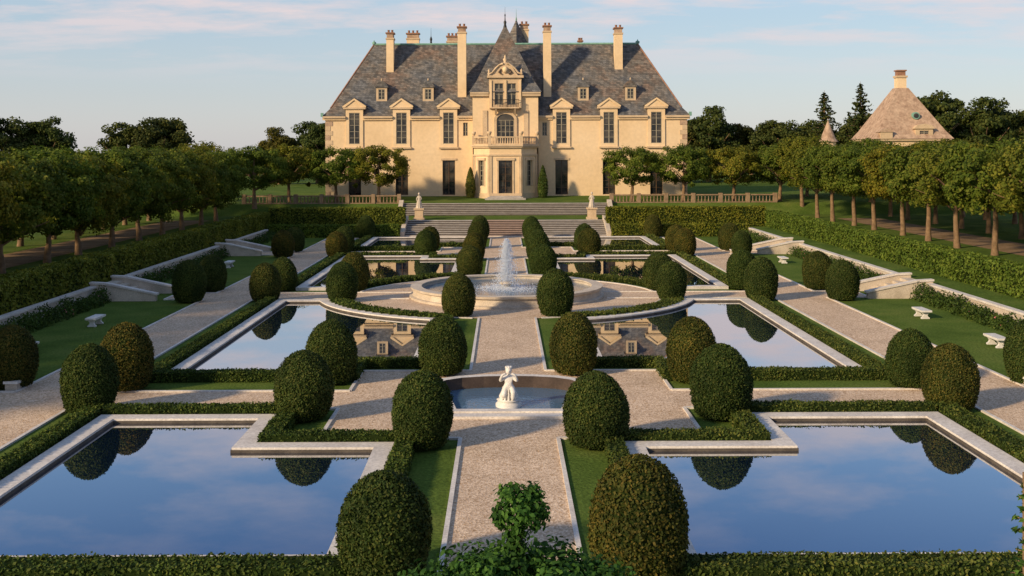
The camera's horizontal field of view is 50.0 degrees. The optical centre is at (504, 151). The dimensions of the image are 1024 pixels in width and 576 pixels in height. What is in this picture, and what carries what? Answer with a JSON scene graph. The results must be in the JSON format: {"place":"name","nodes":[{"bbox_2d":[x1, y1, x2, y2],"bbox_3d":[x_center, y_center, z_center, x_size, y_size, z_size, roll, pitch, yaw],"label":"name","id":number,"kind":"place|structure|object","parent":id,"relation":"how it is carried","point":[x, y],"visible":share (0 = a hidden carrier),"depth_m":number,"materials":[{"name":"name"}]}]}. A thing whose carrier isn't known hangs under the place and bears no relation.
{"place":"outdoors","nodes":[
{"label":"outdoors","id":0,"kind":"place"},
{"bbox_2d":[0,237,1023,567],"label":"gravel path","id":1,"kind":"structure","parent":0,"point":[494,453],"depth_m":40.52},
{"bbox_2d":[417,315,467,375],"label":"topiary bush","id":2,"kind":"object","parent":1,"relation":"on","point":[442,346],"visible":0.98,"depth_m":43.73,"materials":[{"name":"green plant"}]},
{"bbox_2d":[441,272,475,316],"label":"topiary bush","id":3,"kind":"object","parent":1,"relation":"on","point":[458,299],"visible":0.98,"depth_m":59.31,"materials":[{"name":"green plant"}]},
{"bbox_2d":[409,238,603,308],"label":"garden fountain","id":4,"kind":"object","parent":1,"relation":"on","point":[504,288],"visible":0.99,"depth_m":67.61,"materials":[{"name":"stone"}]},
{"bbox_2d":[441,374,574,418],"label":"statue fountain pool","id":5,"kind":"structure","parent":1,"relation":"on","point":[539,396],"depth_m":40.13,"materials":[{"name":"blue liquid"}]},
{"bbox_2d":[496,366,521,408],"bbox_3d":[0.159,8.244,38.500,0.920,1.452,0.920,0,0,0],"label":"garden statue","id":6,"kind":"object","parent":5,"relation":"on","point":[508,398],"visible":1,"depth_m":38.31,"materials":[{"name":"stone"}]},
{"bbox_2d":[397,480,637,575],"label":"shrub","id":7,"kind":"object","parent":1,"relation":"on","point":[530,508],"visible":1,"depth_m":11.94,"materials":[{"name":"green plant"}]},
{"bbox_2d":[536,268,574,315],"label":"topiary bush","id":8,"kind":"object","parent":1,"relation":"on","point":[555,292],"visible":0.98,"depth_m":59.30,"materials":[{"name":"green plant"}]},
{"bbox_2d":[549,311,597,374],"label":"topiary bush","id":9,"kind":"object","parent":1,"relation":"on","point":[573,344],"visible":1,"depth_m":43.71,"materials":[{"name":"green plant"}]},
{"bbox_2d":[0,158,1023,575],"bbox_3d":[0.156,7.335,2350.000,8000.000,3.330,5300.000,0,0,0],"label":"ground","id":10,"kind":"structure","parent":0,"point":[430,470],"depth_m":63.72,"materials":[{"name":"green plant"}]},
{"bbox_2d":[0,160,30,243],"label":"linden tree","id":11,"kind":"object","parent":10,"relation":"on","point":[7,208],"visible":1,"depth_m":62.90,"materials":[{"name":"green plant"}]},
{"bbox_2d":[0,324,39,388],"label":"topiary bush","id":12,"kind":"object","parent":10,"relation":"on","point":[19,354],"visible":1,"depth_m":41.66,"materials":[{"name":"green plant"}]},
{"bbox_2d":[0,147,68,273],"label":"linden tree","id":13,"kind":"object","parent":10,"relation":"on","point":[43,192],"visible":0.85,"depth_m":68.10,"materials":[{"name":"green plant"}]},
{"bbox_2d":[1,146,105,262],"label":"linden tree","id":14,"kind":"object","parent":10,"relation":"on","point":[79,206],"visible":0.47,"depth_m":74.61,"materials":[{"name":"green plant"}]},
{"bbox_2d":[58,342,119,413],"bbox_3d":[-14.384,7.827,37.995,1.966,2.446,2.040,0,0,7],"label":"topiary bush","id":15,"kind":"object","parent":10,"relation":"on","point":[89,373],"visible":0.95,"depth_m":37.36,"materials":[{"name":"green plant"}]},
{"bbox_2d":[43,154,136,254],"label":"linden tree","id":16,"kind":"object","parent":10,"relation":"on","point":[114,198],"visible":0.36,"depth_m":80.30,"materials":[{"name":"green plant"}]},
{"bbox_2d":[75,145,159,247],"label":"linden tree","id":17,"kind":"object","parent":10,"relation":"on","point":[138,188],"visible":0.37,"depth_m":85.80,"materials":[{"name":"green plant"}]},
{"bbox_2d":[99,321,154,391],"bbox_3d":[-14.372,7.751,41.704,2.168,2.598,2.111,0,0,-40],"label":"topiary bush","id":18,"kind":"object","parent":10,"relation":"on","point":[128,346],"visible":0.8,"depth_m":41.08,"materials":[{"name":"green plant"}]},
{"bbox_2d":[89,275,171,300],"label":"garden stairs","id":19,"kind":"structure","parent":10,"relation":"on","point":[125,288],"depth_m":66.58,"materials":[{"name":"stone"}]},
{"bbox_2d":[0,229,268,327],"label":"retaining wall","id":20,"kind":"structure","parent":10,"relation":"on","point":[83,292],"depth_m":65.62,"materials":[{"name":"stone"}]},
{"bbox_2d":[0,211,269,314],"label":"tall hedge","id":21,"kind":"object","parent":10,"relation":"on","point":[22,288],"visible":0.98,"depth_m":70.55,"materials":[{"name":"green plant"}]},
{"bbox_2d":[0,231,275,332],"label":"rose border","id":22,"kind":"object","parent":10,"relation":"on","point":[72,308],"visible":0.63,"depth_m":62.01,"materials":[{"name":"green plant"}]},
{"bbox_2d":[107,145,184,240],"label":"linden tree","id":23,"kind":"object","parent":10,"relation":"on","point":[168,189],"visible":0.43,"depth_m":93.41,"materials":[{"name":"green plant"}]},
{"bbox_2d":[132,147,205,234],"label":"linden tree","id":24,"kind":"object","parent":10,"relation":"on","point":[188,169],"visible":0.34,"depth_m":99.64,"materials":[{"name":"green plant"}]},
{"bbox_2d":[155,146,219,229],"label":"linden tree","id":25,"kind":"object","parent":10,"relation":"on","point":[203,184],"visible":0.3,"depth_m":106.14,"materials":[{"name":"green plant"}]},
{"bbox_2d":[171,259,206,302],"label":"topiary bush","id":26,"kind":"object","parent":10,"relation":"on","point":[189,281],"visible":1,"depth_m":65.31,"materials":[{"name":"green plant"}]},
{"bbox_2d":[0,414,393,556],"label":"reflecting pool","id":27,"kind":"structure","parent":10,"relation":"on","point":[157,484],"depth_m":29.10,"materials":[{"name":"blue liquid"}]},
{"bbox_2d":[200,254,226,290],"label":"topiary bush","id":28,"kind":"object","parent":10,"relation":"on","point":[214,266],"visible":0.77,"depth_m":70.58,"materials":[{"name":"green plant"}]},
{"bbox_2d":[193,149,241,224],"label":"linden tree","id":29,"kind":"object","parent":10,"relation":"on","point":[226,179],"visible":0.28,"depth_m":112.73,"materials":[{"name":"green plant"}]},
{"bbox_2d":[0,295,453,575],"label":"box hedge","id":30,"kind":"object","parent":10,"relation":"on","point":[279,426],"visible":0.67,"depth_m":33.37,"materials":[{"name":"green plant"}]},
{"bbox_2d":[207,151,252,220],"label":"linden tree","id":31,"kind":"object","parent":10,"relation":"on","point":[241,171],"visible":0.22,"depth_m":119.36,"materials":[{"name":"green plant"}]},
{"bbox_2d":[214,239,270,255],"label":"garden stairs","id":32,"kind":"structure","parent":10,"relation":"on","point":[234,247],"depth_m":95.30,"materials":[{"name":"stone"}]},
{"bbox_2d":[226,144,288,208],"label":"linden tree","id":33,"kind":"object","parent":10,"relation":"on","point":[263,158],"visible":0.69,"depth_m":125.39,"materials":[{"name":"green plant"}]},
{"bbox_2d":[249,262,281,301],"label":"topiary bush","id":34,"kind":"object","parent":10,"relation":"on","point":[265,279],"visible":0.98,"depth_m":65.36,"materials":[{"name":"green plant"}]},
{"bbox_2d":[271,230,294,256],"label":"topiary bush","id":35,"kind":"object","parent":10,"relation":"on","point":[282,243],"visible":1,"depth_m":93.34,"materials":[{"name":"green plant"}]},
{"bbox_2d":[272,256,297,290],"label":"topiary bush","id":36,"kind":"object","parent":10,"relation":"on","point":[286,268],"visible":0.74,"depth_m":70.60,"materials":[{"name":"green plant"}]},
{"bbox_2d":[259,143,318,201],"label":"linden tree","id":37,"kind":"object","parent":10,"relation":"on","point":[295,160],"visible":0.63,"depth_m":131.05,"materials":[{"name":"green plant"}]},
{"bbox_2d":[172,299,432,369],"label":"reflecting pool","id":38,"kind":"structure","parent":10,"relation":"on","point":[273,334],"depth_m":53.59,"materials":[{"name":"blue liquid"}]},
{"bbox_2d":[272,349,334,422],"bbox_3d":[-6.756,7.844,36.996,2.096,2.358,2.021,0,0,-16],"label":"topiary bush","id":39,"kind":"object","parent":10,"relation":"on","point":[304,387],"visible":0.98,"depth_m":36.33,"materials":[{"name":"green plant"}]},
{"bbox_2d":[242,194,400,203],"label":"terrace balustrade","id":40,"kind":"object","parent":10,"relation":"on","point":[319,196],"visible":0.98,"depth_m":130.04,"materials":[{"name":"beige stone"}]},
{"bbox_2d":[305,318,357,384],"bbox_3d":[-6.764,7.762,42.806,2.100,2.524,2.216,0,0,-38],"label":"topiary bush","id":41,"kind":"object","parent":10,"relation":"on","point":[332,343],"visible":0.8,"depth_m":42.12,"materials":[{"name":"green plant"}]},
{"bbox_2d":[265,223,400,237],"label":"tall hedge","id":42,"kind":"object","parent":10,"relation":"on","point":[326,230],"visible":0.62,"depth_m":115.25,"materials":[{"name":"green plant"}]},
{"bbox_2d":[305,146,366,202],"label":"linden tree","id":43,"kind":"object","parent":10,"relation":"on","point":[338,166],"visible":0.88,"depth_m":129.88,"materials":[{"name":"green plant"}]},
{"bbox_2d":[268,206,405,229],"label":"tall hedge","id":44,"kind":"object","parent":10,"relation":"on","point":[329,215],"visible":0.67,"depth_m":118.05,"materials":[{"name":"green plant"}]},
{"bbox_2d":[325,261,358,300],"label":"topiary bush","id":45,"kind":"object","parent":10,"relation":"on","point":[342,280],"visible":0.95,"depth_m":65.33,"materials":[{"name":"green plant"}]},
{"bbox_2d":[340,251,369,290],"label":"topiary bush","id":46,"kind":"object","parent":10,"relation":"on","point":[357,262],"visible":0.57,"depth_m":70.69,"materials":[{"name":"green plant"}]},
{"bbox_2d":[289,234,462,290],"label":"box hedge","id":47,"kind":"object","parent":10,"relation":"on","point":[315,270],"visible":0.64,"depth_m":90.87,"materials":[{"name":"green plant"}]},
{"bbox_2d":[296,255,456,290],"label":"reflecting pool","id":48,"kind":"structure","parent":10,"relation":"on","point":[383,266],"depth_m":84.86,"materials":[{"name":"clear liquid"}]},
{"bbox_2d":[348,144,409,201],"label":"linden tree","id":49,"kind":"object","parent":10,"relation":"on","point":[375,158],"visible":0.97,"depth_m":130.68,"materials":[{"name":"green plant"}]},
{"bbox_2d":[334,469,432,575],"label":"topiary bush","id":50,"kind":"object","parent":10,"relation":"on","point":[384,526],"visible":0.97,"depth_m":22.24,"materials":[{"name":"green plant"}]},
{"bbox_2d":[361,237,465,246],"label":"reflecting pool","id":51,"kind":"structure","parent":10,"relation":"on","point":[391,241],"depth_m":110.29,"materials":[{"name":"stone"}]},
{"bbox_2d":[391,369,453,449],"bbox_3d":[-2.499,7.821,33.502,1.889,2.375,2.069,0,0,36],"label":"topiary bush","id":52,"kind":"object","parent":10,"relation":"on","point":[422,411],"visible":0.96,"depth_m":32.85,"materials":[{"name":"green plant"}]},
{"bbox_2d":[455,245,482,274],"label":"topiary bush","id":53,"kind":"object","parent":10,"relation":"on","point":[469,261],"visible":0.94,"depth_m":78.34,"materials":[{"name":"green plant"}]},
{"bbox_2d":[398,199,612,215],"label":"stone steps","id":54,"kind":"structure","parent":10,"relation":"on","point":[458,209],"depth_m":128.06,"materials":[{"name":"stone"}]},
{"bbox_2d":[400,215,610,236],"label":"stone steps","id":55,"kind":"structure","parent":10,"relation":"on","point":[601,227],"depth_m":118.50,"materials":[{"name":"stone"}]},
{"bbox_2d":[326,96,686,195],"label":"walls","id":56,"kind":"structure","parent":10,"relation":"on","point":[425,154],"depth_m":140.00,"materials":[{"name":"paint"}]},
{"bbox_2d":[323,21,688,115],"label":"roof","id":57,"kind":"structure","parent":56,"relation":"on","point":[416,67],"depth_m":143.30,"materials":[{"name":"tile"}]},
{"bbox_2d":[385,21,622,96],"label":"chimneys","id":58,"kind":"object","parent":57,"relation":"on","point":[459,39],"visible":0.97,"depth_m":142.40,"materials":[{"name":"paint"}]},
{"bbox_2d":[349,83,662,194],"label":"windows","id":59,"kind":"structure","parent":56,"relation":"attached to","point":[505,124],"depth_m":139.98,"materials":[{"name":"black glass"}]},
{"bbox_2d":[321,14,691,199],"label":"stone trim","id":60,"kind":"structure","parent":56,"relation":"attached to","point":[505,73],"depth_m":139.68,"materials":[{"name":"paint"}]},
{"bbox_2d":[0,90,1023,183],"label":"distant trees","id":61,"kind":"object","parent":10,"relation":"on","point":[712,128],"visible":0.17,"depth_m":198.44,"materials":[{"name":"green plant"}]},
{"bbox_2d":[0,236,1023,573],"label":"path edging","id":62,"kind":"object","parent":10,"relation":"on","point":[454,478],"visible":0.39,"depth_m":43.11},
{"bbox_2d":[529,244,556,274],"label":"topiary bush","id":63,"kind":"object","parent":10,"relation":"on","point":[542,258],"visible":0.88,"depth_m":78.31,"materials":[{"name":"green plant"}]},
{"bbox_2d":[562,370,630,449],"bbox_3d":[2.799,7.819,33.503,2.113,2.342,1.988,0,0,29],"label":"topiary bush","id":64,"kind":"object","parent":10,"relation":"on","point":[596,411],"visible":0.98,"depth_m":32.83,"materials":[{"name":"green plant"}]},
{"bbox_2d":[548,236,658,245],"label":"reflecting pool","id":65,"kind":"structure","parent":10,"relation":"on","point":[626,240],"depth_m":110.08,"materials":[{"name":"stone"}]},
{"bbox_2d":[601,145,661,200],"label":"linden tree","id":66,"kind":"object","parent":10,"relation":"on","point":[645,162],"visible":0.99,"depth_m":130.89,"materials":[{"name":"green plant"}]},
{"bbox_2d":[587,453,689,575],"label":"topiary bush","id":67,"kind":"object","parent":10,"relation":"on","point":[638,515],"visible":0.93,"depth_m":22.18,"materials":[{"name":"green plant"}]},
{"bbox_2d":[550,233,732,288],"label":"box hedge","id":68,"kind":"object","parent":10,"relation":"on","point":[709,270],"visible":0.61,"depth_m":90.96,"materials":[{"name":"green plant"}]},
{"bbox_2d":[556,254,727,288],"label":"reflecting pool","id":69,"kind":"structure","parent":10,"relation":"on","point":[633,265],"depth_m":84.35,"materials":[{"name":"clear liquid"}]},
{"bbox_2d":[642,251,671,289],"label":"topiary bush","id":70,"kind":"object","parent":10,"relation":"on","point":[653,263],"visible":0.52,"depth_m":70.63,"materials":[{"name":"green plant"}]},
{"bbox_2d":[655,261,686,298],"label":"topiary bush","id":71,"kind":"object","parent":10,"relation":"on","point":[671,279],"visible":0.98,"depth_m":65.36,"materials":[{"name":"green plant"}]},
{"bbox_2d":[610,221,748,236],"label":"tall hedge","id":72,"kind":"object","parent":10,"relation":"on","point":[708,229],"visible":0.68,"depth_m":115.26,"materials":[{"name":"green plant"}]},
{"bbox_2d":[654,143,712,200],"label":"linden tree","id":73,"kind":"object","parent":10,"relation":"on","point":[695,170],"visible":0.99,"depth_m":130.09,"materials":[{"name":"green plant"}]},
{"bbox_2d":[604,205,766,227],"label":"tall hedge","id":74,"kind":"object","parent":10,"relation":"on","point":[753,215],"visible":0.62,"depth_m":118.05,"materials":[{"name":"green plant"}]},
{"bbox_2d":[665,315,715,382],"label":"topiary bush","id":75,"kind":"object","parent":10,"relation":"on","point":[690,338],"visible":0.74,"depth_m":42.16,"materials":[{"name":"green plant"}]},
{"bbox_2d":[609,193,776,202],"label":"terrace balustrade","id":76,"kind":"object","parent":10,"relation":"on","point":[693,199],"visible":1,"depth_m":130.04,"materials":[{"name":"beige stone"}]},
{"bbox_2d":[689,343,753,420],"bbox_3d":[7.329,7.712,37.000,2.168,2.525,2.216,0,0,-15],"label":"topiary bush","id":77,"kind":"object","parent":10,"relation":"on","point":[721,381],"visible":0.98,"depth_m":36.29,"materials":[{"name":"green plant"}]},
{"bbox_2d":[587,298,861,367],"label":"reflecting pool","id":78,"kind":"structure","parent":10,"relation":"on","point":[753,333],"depth_m":53.66,"materials":[{"name":"blue liquid"}]},
{"bbox_2d":[705,144,763,200],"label":"linden tree","id":79,"kind":"object","parent":10,"relation":"on","point":[742,160],"visible":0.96,"depth_m":130.23,"materials":[{"name":"green plant"}]},
{"bbox_2d":[726,249,754,289],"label":"topiary bush","id":80,"kind":"object","parent":10,"relation":"on","point":[738,261],"visible":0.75,"depth_m":70.54,"materials":[{"name":"green plant"}]},
{"bbox_2d":[743,256,778,299],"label":"topiary bush","id":81,"kind":"object","parent":10,"relation":"on","point":[761,274],"visible":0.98,"depth_m":65.27,"materials":[{"name":"green plant"}]},
{"bbox_2d":[751,142,802,200],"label":"linden tree","id":82,"kind":"object","parent":10,"relation":"on","point":[766,159],"visible":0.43,"depth_m":130.41,"materials":[{"name":"green plant"}]},
{"bbox_2d":[752,237,803,253],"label":"garden stairs","id":83,"kind":"structure","parent":10,"relation":"on","point":[779,245],"depth_m":95.30,"materials":[{"name":"stone"}]},
{"bbox_2d":[561,293,1023,575],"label":"box hedge","id":84,"kind":"object","parent":10,"relation":"on","point":[746,424],"visible":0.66,"depth_m":33.38,"materials":[{"name":"green plant"}]},
{"bbox_2d":[770,133,829,206],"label":"linden tree","id":85,"kind":"object","parent":10,"relation":"on","point":[798,142],"visible":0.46,"depth_m":127.22,"materials":[{"name":"green plant"}]},
{"bbox_2d":[782,144,831,217],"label":"linden tree","id":86,"kind":"object","parent":10,"relation":"on","point":[797,176],"visible":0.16,"depth_m":122.06,"materials":[{"name":"green plant"}]},
{"bbox_2d":[802,250,831,288],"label":"topiary bush","id":87,"kind":"object","parent":10,"relation":"on","point":[816,264],"visible":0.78,"depth_m":70.56,"materials":[{"name":"green plant"}]},
{"bbox_2d":[625,412,1023,554],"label":"reflecting pool","id":88,"kind":"structure","parent":10,"relation":"on","point":[866,482],"depth_m":29.24,"materials":[{"name":"blue liquid"}]},
{"bbox_2d":[809,91,842,145],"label":"pine tree","id":89,"kind":"object","parent":10,"relation":"on","point":[823,115],"visible":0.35,"depth_m":185.84,"materials":[{"name":"green plant"}]},
{"bbox_2d":[795,141,863,221],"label":"linden tree","id":90,"kind":"object","parent":10,"relation":"on","point":[814,174],"visible":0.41,"depth_m":115.50,"materials":[{"name":"green plant"}]},
{"bbox_2d":[824,259,860,299],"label":"topiary bush","id":91,"kind":"object","parent":10,"relation":"on","point":[842,281],"visible":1,"depth_m":65.34,"materials":[{"name":"green plant"}]},
{"bbox_2d":[814,144,879,225],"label":"linden tree","id":92,"kind":"object","parent":10,"relation":"on","point":[829,175],"visible":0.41,"depth_m":109.00,"materials":[{"name":"green plant"}]},
{"bbox_2d":[838,81,873,145],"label":"pine tree","id":93,"kind":"object","parent":10,"relation":"on","point":[859,118],"visible":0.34,"depth_m":184.80,"materials":[{"name":"green plant"}]},
{"bbox_2d":[831,144,899,229],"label":"linden tree","id":94,"kind":"object","parent":10,"relation":"on","point":[847,167],"visible":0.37,"depth_m":102.91,"materials":[{"name":"green plant"}]},
{"bbox_2d":[742,229,1023,333],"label":"hedge","id":95,"kind":"object","parent":10,"relation":"on","point":[969,310],"visible":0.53,"depth_m":61.58,"materials":[{"name":"green plant"}]},
{"bbox_2d":[748,228,1023,321],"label":"retaining wall","id":96,"kind":"structure","parent":10,"relation":"on","point":[999,308],"depth_m":64.91,"materials":[{"name":"stone"}]},
{"bbox_2d":[764,210,1023,299],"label":"tall hedge","id":97,"kind":"object","parent":10,"relation":"on","point":[1004,276],"visible":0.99,"depth_m":75.37,"materials":[{"name":"green plant"}]},
{"bbox_2d":[859,272,933,298],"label":"garden stairs","id":98,"kind":"structure","parent":10,"relation":"on","point":[900,285],"depth_m":66.50,"materials":[{"name":"stone"}]},
{"bbox_2d":[857,143,936,235],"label":"linden tree","id":99,"kind":"object","parent":10,"relation":"on","point":[874,187],"visible":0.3,"depth_m":96.36,"materials":[{"name":"green plant"}]},
{"bbox_2d":[852,70,953,146],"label":"gate tower","id":100,"kind":"structure","parent":10,"relation":"on","point":[901,114],"depth_m":166.34,"materials":[{"name":"tile"}]},
{"bbox_2d":[883,327,933,387],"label":"topiary bush","id":101,"kind":"object","parent":10,"relation":"on","point":[908,350],"visible":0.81,"depth_m":41.14,"materials":[{"name":"green plant"}]},
{"bbox_2d":[878,141,977,240],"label":"linden tree","id":102,"kind":"object","parent":10,"relation":"on","point":[897,185],"visible":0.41,"depth_m":90.08,"materials":[{"name":"green plant"}]},
{"bbox_2d":[920,342,980,410],"bbox_3d":[15.454,7.779,38.004,1.987,2.333,1.960,0,0,10],"label":"topiary bush","id":103,"kind":"object","parent":10,"relation":"on","point":[950,372],"visible":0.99,"depth_m":37.37,"materials":[{"name":"green plant"}]},
{"bbox_2d":[905,142,997,247],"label":"linden tree","id":104,"kind":"object","parent":10,"relation":"on","point":[930,183],"visible":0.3,"depth_m":83.60,"materials":[{"name":"green plant"}]},
{"bbox_2d":[936,136,1023,255],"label":"linden tree","id":105,"kind":"object","parent":10,"relation":"on","point":[960,154],"visible":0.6,"depth_m":77.45,"materials":[{"name":"green plant"}]},
{"bbox_2d":[980,136,1023,215],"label":"linden tree","id":106,"kind":"object","parent":10,"relation":"on","point":[1011,188],"visible":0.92,"depth_m":70.78,"materials":[{"name":"green plant"}]},
{"bbox_2d":[1002,319,1023,383],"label":"topiary bush","id":107,"kind":"object","parent":10,"relation":"on","point":[1013,352],"visible":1,"depth_m":41.95,"materials":[{"name":"green plant"}]},
{"bbox_2d":[0,0,1023,153],"label":"sky","id":108,"kind":"structure","parent":0,"point":[232,71],"materials":[{"name":"blue"}]},
{"bbox_2d":[4,218,1023,267],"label":"dirt path","id":109,"kind":"structure","parent":0,"point":[13,259],"depth_m":92.79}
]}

